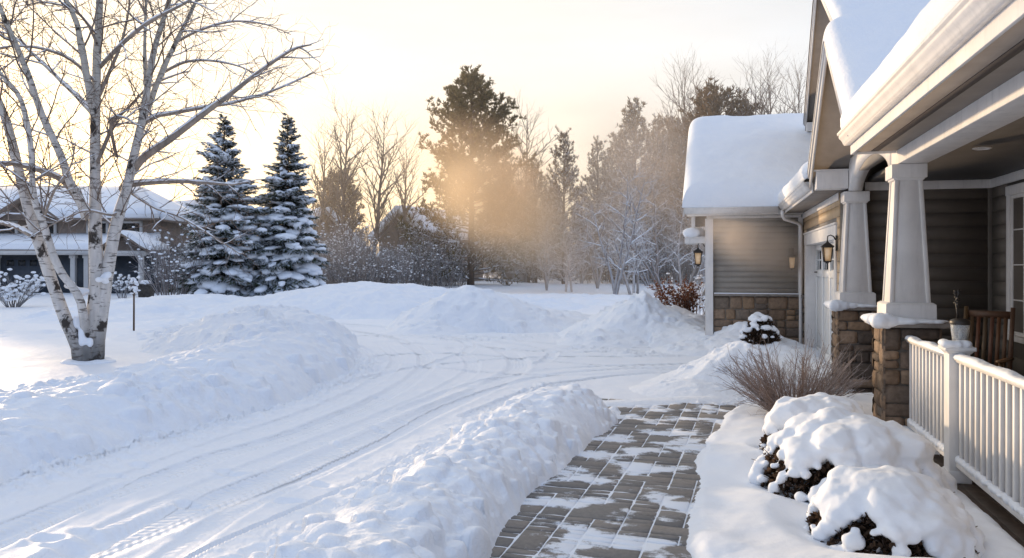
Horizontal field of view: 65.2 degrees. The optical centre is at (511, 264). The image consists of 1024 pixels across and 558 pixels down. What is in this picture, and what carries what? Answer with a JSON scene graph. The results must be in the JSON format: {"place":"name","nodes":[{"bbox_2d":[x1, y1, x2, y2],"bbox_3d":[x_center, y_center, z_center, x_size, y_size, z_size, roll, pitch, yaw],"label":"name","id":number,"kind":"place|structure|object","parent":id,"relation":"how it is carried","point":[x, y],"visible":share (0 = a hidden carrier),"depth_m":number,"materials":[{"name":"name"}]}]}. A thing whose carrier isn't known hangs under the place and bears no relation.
{"place":"outdoors","nodes":[
{"label":"outdoors","id":0,"kind":"place"},
{"bbox_2d":[0,0,812,260],"label":"sky","id":1,"kind":"structure","parent":0,"point":[580,60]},
{"bbox_2d":[0,270,831,557],"bbox_3d":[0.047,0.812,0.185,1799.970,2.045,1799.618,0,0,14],"label":"snow ground","id":2,"kind":"structure","parent":0,"point":[249,483],"depth_m":8.00,"materials":[{"name":"white snow"}]},
{"bbox_2d":[0,268,45,306],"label":"frosted shrub","id":3,"kind":"object","parent":2,"relation":"on","point":[11,290],"visible":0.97,"depth_m":32.78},
{"bbox_2d":[18,278,38,295],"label":"frosted shrub","id":4,"kind":"object","parent":2,"relation":"on","point":[22,284],"visible":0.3,"depth_m":41.81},
{"bbox_2d":[0,185,199,292],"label":"house","id":5,"kind":"structure","parent":2,"relation":"on","point":[18,258],"depth_m":46.50,"materials":[{"name":"paint"}]},
{"bbox_2d":[0,221,18,233],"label":"window","id":6,"kind":"structure","parent":5,"relation":"in","point":[15,231],"depth_m":47.55,"materials":[{"name":"black glass"}]},
{"bbox_2d":[4,258,48,292],"bbox_3d":[-27.217,0.700,44.967,2.600,2.100,0.062,0,0,0],"label":"garage door","id":7,"kind":"structure","parent":5,"relation":"in","point":[21,267],"depth_m":44.95,"materials":[{"name":"grey glass"}]},
{"bbox_2d":[38,221,56,233],"bbox_3d":[-27.761,-1.825,47.533,1.420,1.550,0.110,0,0,0],"label":"window","id":8,"kind":"structure","parent":5,"relation":"in","point":[53,229],"depth_m":47.50,"materials":[{"name":"black glass"}]},
{"bbox_2d":[86,221,108,232],"bbox_3d":[-24.615,-1.900,47.536,1.320,1.400,0.110,0,0,0],"label":"window","id":9,"kind":"structure","parent":5,"relation":"in","point":[105,225],"depth_m":47.49,"materials":[{"name":"black glass"}]},
{"bbox_2d":[121,221,142,231],"bbox_3d":[-22.711,-1.900,47.534,1.520,1.400,0.110,0,0,0],"label":"window","id":10,"kind":"structure","parent":5,"relation":"in","point":[126,224],"depth_m":47.55,"materials":[{"name":"black glass"}]},
{"bbox_2d":[0,318,199,340],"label":"snow ridge","id":11,"kind":"structure","parent":2,"relation":"on","point":[43,334],"depth_m":19.74,"materials":[{"name":"white snow"}]},
{"bbox_2d":[127,276,141,330],"bbox_3d":[-9.605,1.086,20.419,0.364,1.613,0.379,0,0,14],"label":"marker stake","id":12,"kind":"object","parent":11,"relation":"on","point":[133,280],"visible":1,"depth_m":20.38,"materials":[{"name":"brown wood"}]},
{"bbox_2d":[112,271,131,297],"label":"frosted shrub","id":13,"kind":"object","parent":2,"relation":"on","point":[120,283],"visible":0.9,"depth_m":39.95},
{"bbox_2d":[137,280,155,296],"bbox_3d":[-18.748,1.261,40.989,0.680,0.923,0.702,0,0,0],"label":"planter box","id":14,"kind":"object","parent":2,"relation":"on","point":[147,290],"visible":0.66,"depth_m":40.71,"materials":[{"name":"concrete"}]},
{"bbox_2d":[130,231,181,292],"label":"frosty undergrowth","id":15,"kind":"object","parent":2,"relation":"on","point":[160,264],"visible":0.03,"depth_m":44.94,"materials":[{"name":"plant"}]},
{"bbox_2d":[117,223,219,295],"bbox_3d":[-15.739,-0.113,36.868,4.707,3.823,5.004,0,0,14],"label":"frosted shrub","id":16,"kind":"object","parent":2,"relation":"on","point":[164,273],"visible":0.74,"depth_m":36.48,"materials":[{"name":"grey plant"}]},
{"bbox_2d":[0,0,342,364],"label":"birch tree","id":17,"kind":"object","parent":2,"relation":"on","point":[85,331],"visible":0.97,"depth_m":13.15,"materials":[{"name":"white plant"}]},
{"bbox_2d":[173,199,200,208],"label":"gable house","id":18,"kind":"structure","parent":2,"relation":"on","point":[193,202],"depth_m":55.69,"materials":[{"name":"white"}]},
{"bbox_2d":[0,304,408,482],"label":"snow bank","id":19,"kind":"structure","parent":2,"relation":"on","point":[237,361],"depth_m":9.55,"materials":[{"name":"white snow"}]},
{"bbox_2d":[167,113,275,296],"bbox_3d":[-14.028,-2.248,38.852,5.978,10.096,6.455,0,0,-35],"label":"spruce tree","id":20,"kind":"object","parent":2,"relation":"on","point":[203,281],"visible":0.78,"depth_m":37.55,"materials":[{"name":"green plant"}]},
{"bbox_2d":[242,112,331,296],"bbox_3d":[-11.092,-2.289,39.221,4.950,10.423,5.261,0,0,14],"label":"spruce tree","id":21,"kind":"object","parent":2,"relation":"on","point":[290,255],"visible":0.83,"depth_m":38.72,"materials":[{"name":"green plant"}]},
{"bbox_2d":[0,281,589,323],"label":"snow bank","id":22,"kind":"structure","parent":2,"relation":"on","point":[363,300],"depth_m":27.21,"materials":[{"name":"white snow"}]},
{"bbox_2d":[299,119,361,254],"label":"bare tree","id":23,"kind":"object","parent":2,"relation":"on","point":[324,188],"visible":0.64,"depth_m":60.32,"materials":[{"name":"brown plant"}]},
{"bbox_2d":[309,207,362,260],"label":"tree","id":24,"kind":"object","parent":2,"relation":"on","point":[326,226],"depth_m":61.97,"materials":[{"name":"plant"}]},
{"bbox_2d":[306,167,368,237],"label":"pine tree","id":25,"kind":"object","parent":2,"relation":"on","point":[355,196],"visible":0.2,"depth_m":67.60,"materials":[{"name":"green plant"}]},
{"bbox_2d":[312,86,382,248],"bbox_3d":[-12.107,-5.691,58.776,6.410,14.846,6.678,0,0,-39],"label":"bare tree","id":26,"kind":"object","parent":2,"relation":"on","point":[343,185],"visible":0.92,"depth_m":58.31,"materials":[{"name":"brown plant"}]},
{"bbox_2d":[347,100,423,267],"bbox_3d":[-9.271,-5.379,58.762,5.734,14.164,5.530,0,0,-8],"label":"bare tree","id":27,"kind":"object","parent":2,"relation":"on","point":[377,212],"visible":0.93,"depth_m":58.11,"materials":[{"name":"brown plant"}]},
{"bbox_2d":[311,213,478,287],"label":"frosty undergrowth","id":28,"kind":"object","parent":2,"relation":"on","point":[392,268],"visible":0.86,"depth_m":50.90,"materials":[{"name":"grey plant"}]},
{"bbox_2d":[373,129,436,256],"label":"bare tree","id":29,"kind":"object","parent":2,"relation":"on","point":[404,201],"visible":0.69,"depth_m":64.24,"materials":[{"name":"brown plant"}]},
{"bbox_2d":[369,205,492,282],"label":"gable house","id":30,"kind":"structure","parent":2,"relation":"on","point":[385,239],"depth_m":66.53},
{"bbox_2d":[248,383,620,557],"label":"snow bank","id":31,"kind":"structure","parent":2,"relation":"on","point":[466,489],"depth_m":5.28,"materials":[{"name":"white snow"}]},
{"bbox_2d":[393,64,540,285],"bbox_3d":[-2.471,-6.014,55.421,10.016,15.494,9.540,0,0,21],"label":"pine tree","id":32,"kind":"object","parent":2,"relation":"on","point":[457,165],"visible":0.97,"depth_m":54.09,"materials":[{"name":"green plant"}]},
{"bbox_2d":[382,285,594,334],"bbox_3d":[0.693,1.427,23.015,9.490,1.729,5.116,0,0,-17],"label":"snow pile","id":33,"kind":"object","parent":2,"relation":"on","point":[463,309],"visible":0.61,"depth_m":21.21,"materials":[{"name":"white snow"}]},
{"bbox_2d":[484,226,513,277],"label":"pine tree","id":34,"kind":"object","parent":2,"relation":"on","point":[502,237],"visible":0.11,"depth_m":79.71,"materials":[{"name":"brown plant"}]},
{"bbox_2d":[485,218,528,283],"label":"frosted tree","id":35,"kind":"object","parent":2,"relation":"on","point":[512,265],"visible":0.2,"depth_m":57.96,"materials":[{"name":"brown plant"}]},
{"bbox_2d":[496,199,521,252],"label":"pine tree","id":36,"kind":"object","parent":2,"relation":"on","point":[512,226],"visible":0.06,"depth_m":83.53,"materials":[{"name":"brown plant"}]},
{"bbox_2d":[501,258,534,282],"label":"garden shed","id":37,"kind":"structure","parent":2,"relation":"on","point":[524,278],"depth_m":65.99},
{"bbox_2d":[514,267,526,281],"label":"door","id":38,"kind":"structure","parent":37,"relation":"in","point":[522,277],"depth_m":66.03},
{"bbox_2d":[506,231,538,282],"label":"frosted tree","id":39,"kind":"object","parent":2,"relation":"on","point":[523,250],"visible":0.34,"depth_m":65.42,"materials":[{"name":"brown plant"}]},
{"bbox_2d":[513,177,531,249],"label":"pine tree","id":40,"kind":"object","parent":2,"relation":"on","point":[519,193],"visible":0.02,"depth_m":91.84,"materials":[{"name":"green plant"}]},
{"bbox_2d":[502,87,559,231],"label":"bare tree","id":41,"kind":"object","parent":2,"relation":"on","point":[526,170],"visible":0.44,"depth_m":70.63,"materials":[{"name":"brown plant"}]},
{"bbox_2d":[507,158,566,282],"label":"pine tree","id":42,"kind":"object","parent":2,"relation":"on","point":[533,178],"visible":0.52,"depth_m":65.68,"materials":[{"name":"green plant"}]},
{"bbox_2d":[522,209,566,290],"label":"frosted tree","id":43,"kind":"object","parent":2,"relation":"on","point":[546,279],"visible":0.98,"depth_m":49.21,"materials":[{"name":"grey plant"}]},
{"bbox_2d":[537,187,567,272],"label":"pine tree","id":44,"kind":"object","parent":2,"relation":"on","point":[553,221],"visible":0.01,"depth_m":87.90,"materials":[{"name":"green plant"}]},
{"bbox_2d":[545,223,575,279],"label":"pine tree","id":45,"kind":"object","parent":2,"relation":"on","point":[559,261],"visible":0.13,"depth_m":73.82,"materials":[{"name":"brown plant"}]},
{"bbox_2d":[534,125,595,283],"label":"pine tree","id":46,"kind":"object","parent":2,"relation":"on","point":[556,202],"visible":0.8,"depth_m":59.72,"materials":[{"name":"grey plant"}]},
{"bbox_2d":[551,214,586,291],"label":"frosted tree","id":47,"kind":"object","parent":2,"relation":"on","point":[568,265],"visible":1,"depth_m":47.61,"materials":[{"name":"grey plant"}]},
{"bbox_2d":[565,193,590,276],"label":"pine tree","id":48,"kind":"object","parent":2,"relation":"on","point":[579,198],"visible":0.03,"depth_m":89.49,"materials":[{"name":"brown plant"}]},
{"bbox_2d":[569,220,606,283],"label":"frosted tree","id":49,"kind":"object","parent":2,"relation":"on","point":[583,278],"visible":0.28,"depth_m":62.30,"materials":[{"name":"grey plant"}]},
{"bbox_2d":[483,196,704,283],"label":"frosty undergrowth","id":50,"kind":"object","parent":2,"relation":"on","point":[686,263],"visible":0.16,"depth_m":65.79,"materials":[{"name":"plant"}]},
{"bbox_2d":[571,135,620,278],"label":"pine tree","id":51,"kind":"object","parent":2,"relation":"on","point":[592,184],"visible":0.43,"depth_m":73.69,"materials":[{"name":"grey plant"}]},
{"bbox_2d":[567,190,630,287],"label":"frosted tree","id":52,"kind":"object","parent":2,"relation":"on","point":[597,282],"visible":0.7,"depth_m":51.72,"materials":[{"name":"grey plant"}]},
{"bbox_2d":[513,293,704,308],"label":"snow ridge","id":53,"kind":"structure","parent":2,"relation":"on","point":[600,299],"depth_m":35.88,"materials":[{"name":"white snow"}]},
{"bbox_2d":[566,159,658,294],"bbox_3d":[5.214,-1.957,42.465,5.474,7.700,3.069,0,0,25],"label":"frosted tree","id":54,"kind":"object","parent":2,"relation":"on","point":[615,286],"visible":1,"depth_m":42.01,"materials":[{"name":"white plant"}]},
{"bbox_2d":[490,399,739,557],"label":"paver walk","id":55,"kind":"structure","parent":2,"relation":"on","point":[666,532],"depth_m":5.96,"materials":[{"name":"grey stone"}]},
{"bbox_2d":[494,399,736,557],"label":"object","id":56,"kind":"structure","parent":55,"relation":"on","point":[643,546],"depth_m":5.80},
{"bbox_2d":[586,178,652,294],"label":"frosted tree","id":57,"kind":"object","parent":2,"relation":"on","point":[633,271],"visible":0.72,"depth_m":44.29,"materials":[{"name":"grey plant"}]},
{"bbox_2d":[587,130,653,275],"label":"pine tree","id":58,"kind":"object","parent":2,"relation":"on","point":[612,162],"visible":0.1,"depth_m":77.47,"materials":[{"name":"grey plant"}]},
{"bbox_2d":[606,212,653,284],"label":"frosted tree","id":59,"kind":"object","parent":2,"relation":"on","point":[628,277],"visible":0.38,"depth_m":60.07,"materials":[{"name":"grey plant"}]},
{"bbox_2d":[602,209,662,285],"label":"frosted tree","id":60,"kind":"object","parent":2,"relation":"on","point":[647,280],"visible":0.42,"depth_m":57.55,"materials":[{"name":"grey plant"}]},
{"bbox_2d":[556,290,714,347],"bbox_3d":[3.403,1.237,18.767,5.440,1.248,5.400,0,0,14],"label":"snow pile","id":61,"kind":"object","parent":2,"relation":"on","point":[643,318],"visible":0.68,"depth_m":18.13,"materials":[{"name":"white snow"}]},
{"bbox_2d":[596,177,680,292],"bbox_3d":[7.157,-1.763,44.937,6.011,7.288,3.519,0,0,-34],"label":"frosted tree","id":62,"kind":"object","parent":2,"relation":"on","point":[648,258],"visible":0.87,"depth_m":45.08,"materials":[{"name":"grey plant"}]},
{"bbox_2d":[591,96,687,282],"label":"pine tree","id":63,"kind":"object","parent":2,"relation":"on","point":[627,165],"visible":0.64,"depth_m":65.51,"materials":[{"name":"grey plant"}]},
{"bbox_2d":[628,112,689,280],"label":"pine tree","id":64,"kind":"object","parent":2,"relation":"on","point":[655,131],"visible":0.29,"depth_m":71.63,"materials":[{"name":"grey plant"}]},
{"bbox_2d":[645,114,691,273],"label":"pine tree","id":65,"kind":"object","parent":2,"relation":"on","point":[674,140],"visible":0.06,"depth_m":78.19,"materials":[{"name":"grey plant"}]},
{"bbox_2d":[659,202,688,283],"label":"frosted tree","id":66,"kind":"object","parent":2,"relation":"on","point":[676,275],"visible":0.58,"depth_m":63.44,"materials":[{"name":"grey plant"}]},
{"bbox_2d":[646,274,704,311],"bbox_3d":[4.458,0.974,21.560,1.567,1.421,1.667,0,0,43],"label":"dry leaf shrub","id":67,"kind":"object","parent":2,"relation":"on","point":[686,299],"visible":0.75,"depth_m":21.32,"materials":[{"name":"brown plant"}]},
{"bbox_2d":[603,394,759,406],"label":"snow ridge","id":68,"kind":"structure","parent":2,"relation":"on","point":[663,400],"depth_m":10.00,"materials":[{"name":"white snow"}]},
{"bbox_2d":[659,198,704,288],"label":"frosted tree","id":69,"kind":"object","parent":2,"relation":"on","point":[693,273],"visible":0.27,"depth_m":50.22,"materials":[{"name":"grey plant"}]},
{"bbox_2d":[666,273,704,315],"bbox_3d":[5.498,0.912,24.476,1.915,1.770,1.792,0,0,-10],"label":"frosted shrub","id":70,"kind":"object","parent":2,"relation":"on","point":[700,304],"visible":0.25,"depth_m":24.28,"materials":[{"name":"white plant"}]},
{"bbox_2d":[650,44,721,282],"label":"bare tree","id":71,"kind":"object","parent":2,"relation":"on","point":[671,117],"visible":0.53,"depth_m":67.55,"materials":[{"name":"brown plant"}]},
{"bbox_2d":[672,305,704,319],"bbox_3d":[4.170,1.465,20.511,3.250,0.856,3.100,0,0,14],"label":"snow pile","id":72,"kind":"object","parent":2,"relation":"on","point":[689,313],"visible":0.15,"depth_m":20.27,"materials":[{"name":"white snow"}]},
{"bbox_2d":[663,46,724,279],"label":"bare tree","id":73,"kind":"object","parent":2,"relation":"on","point":[690,95],"visible":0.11,"depth_m":74.80,"materials":[{"name":"brown plant"}]},
{"bbox_2d":[685,217,704,283],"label":"frosted tree","id":74,"kind":"object","parent":2,"relation":"on","point":[703,267],"visible":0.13,"depth_m":59.71,"materials":[{"name":"grey plant"}]},
{"bbox_2d":[667,77,763,272],"bbox_3d":[16.583,-6.458,64.092,9.134,16.840,9.963,0,0,-29],"label":"pine tree","id":75,"kind":"object","parent":2,"relation":"on","point":[710,96],"visible":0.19,"depth_m":63.16,"materials":[{"name":"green plant"}]},
{"bbox_2d":[652,321,824,362],"bbox_3d":[4.523,1.550,16.108,3.885,0.772,3.640,0,0,14],"label":"snow pile","id":76,"kind":"object","parent":2,"relation":"on","point":[722,337],"visible":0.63,"depth_m":15.70,"materials":[{"name":"white snow"}]},
{"bbox_2d":[629,341,855,397],"bbox_3d":[3.258,1.469,11.370,3.608,0.718,3.432,0,0,14],"label":"snow pile","id":77,"kind":"object","parent":2,"relation":"on","point":[693,378],"visible":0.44,"depth_m":11.10,"materials":[{"name":"white snow"}]},
{"bbox_2d":[719,43,788,115],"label":"bare tree","id":78,"kind":"object","parent":2,"relation":"on","point":[766,100],"visible":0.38,"depth_m":60.12,"materials":[{"name":"brown plant"}]},
{"bbox_2d":[739,312,783,344],"bbox_3d":[4.895,1.303,15.696,0.853,0.737,0.797,0,0,14],"label":"snowy shrub","id":79,"kind":"object","parent":2,"relation":"on","point":[757,326],"visible":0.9,"depth_m":15.49,"materials":[{"name":"white snow"}]},
{"bbox_2d":[743,40,803,114],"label":"bare tree","id":80,"kind":"object","parent":2,"relation":"on","point":[769,102],"visible":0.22,"depth_m":66.67,"materials":[{"name":"brown plant"}]},
{"bbox_2d":[763,51,806,113],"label":"bare tree","id":81,"kind":"object","parent":2,"relation":"on","point":[798,96],"visible":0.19,"depth_m":63.79,"materials":[{"name":"brown plant"}]},
{"bbox_2d":[686,392,939,557],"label":"snow","id":82,"kind":"structure","parent":2,"relation":"on","point":[734,512],"depth_m":5.38,"materials":[{"name":"white snow"}]},
{"bbox_2d":[710,328,871,414],"bbox_3d":[3.077,1.194,8.811,1.986,1.062,1.672,0,0,-42],"label":"bare shrub","id":83,"kind":"object","parent":82,"relation":"on","point":[770,393],"visible":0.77,"depth_m":8.61,"materials":[{"name":"brown plant"}]},
{"bbox_2d":[757,392,864,450],"bbox_3d":[2.743,1.482,7.104,1.128,0.669,1.021,0,0,14],"label":"snowy shrub","id":84,"kind":"object","parent":82,"relation":"on","point":[784,409],"visible":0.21,"depth_m":6.98,"materials":[{"name":"white snow"}]},
{"bbox_2d":[748,406,954,501],"bbox_3d":[2.548,1.462,6.094,1.448,0.717,1.342,0,0,14],"label":"snowy shrub","id":85,"kind":"object","parent":82,"relation":"on","point":[801,448],"visible":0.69,"depth_m":5.76,"materials":[{"name":"white snow"}]},
{"bbox_2d":[804,465,985,557],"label":"snowy shrub","id":86,"kind":"object","parent":82,"relation":"on","point":[896,511],"visible":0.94,"depth_m":4.73,"materials":[{"name":"white snow"}]},
{"bbox_2d":[941,467,958,493],"bbox_3d":[3.029,1.690,5.995,0.636,0.463,0.683,0,0,14],"label":"snow patch","id":87,"kind":"object","parent":82,"relation":"on","point":[948,477],"visible":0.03,"depth_m":5.84,"materials":[{"name":"white snow"}]},
{"bbox_2d":[682,0,1023,557],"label":"house","id":88,"kind":"structure","parent":2,"relation":"on","point":[891,157],"depth_m":10.86,"materials":[{"name":"wood"}]},
{"bbox_2d":[693,244,704,265],"bbox_3d":[4.030,-0.220,17.218,0.264,0.514,0.213,0,0,14],"label":"wall lantern","id":89,"kind":"object","parent":88,"relation":"attached to","point":[697,252],"depth_m":17.16,"materials":[{"name":"brown metal"}]},
{"bbox_2d":[787,247,796,269],"bbox_3d":[5.750,-0.119,16.449,0.192,0.465,0.239,0,0,14],"label":"wall lantern","id":90,"kind":"object","parent":88,"relation":"attached to","point":[791,256],"depth_m":16.38,"materials":[{"name":"beige glass"}]},
{"bbox_2d":[814,242,833,365],"bbox_3d":[5.546,0.680,13.977,0.111,2.120,3.930,0,0,14],"label":"garage door","id":91,"kind":"structure","parent":88,"relation":"in","point":[824,272],"depth_m":14.77,"materials":[{"name":"paint"}]},
{"bbox_2d":[820,235,836,263],"bbox_3d":[4.701,-0.229,11.866,0.221,0.431,0.178,0,0,14],"label":"wall lantern","id":92,"kind":"object","parent":88,"relation":"attached to","point":[827,249],"depth_m":11.82,"materials":[{"name":"brown metal"}]},
{"bbox_2d":[905,335,1023,523],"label":"porch railing","id":93,"kind":"object","parent":88,"relation":"on","point":[966,414],"visible":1,"depth_m":6.05,"materials":[{"name":"paint"}]},
{"bbox_2d":[949,289,970,340],"bbox_3d":[3.606,0.414,6.438,0.152,0.428,0.151,0,0,14],"label":"potted plant","id":94,"kind":"object","parent":93,"relation":"on","point":[960,328],"visible":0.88,"depth_m":6.39,"materials":[{"name":"white ceramic"}]},
{"bbox_2d":[964,306,1015,369],"bbox_3d":[5.594,1.133,9.524,0.575,1.226,1.068,0,0,42],"label":"rocking chair","id":95,"kind":"object","parent":88,"relation":"on","point":[991,315],"visible":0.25,"depth_m":9.70,"materials":[{"name":"brown wood"}]},
{"bbox_2d":[1005,182,1023,343],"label":"window","id":96,"kind":"structure","parent":88,"relation":"in","point":[1014,191],"depth_m":10.26,"materials":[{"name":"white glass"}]}
]}

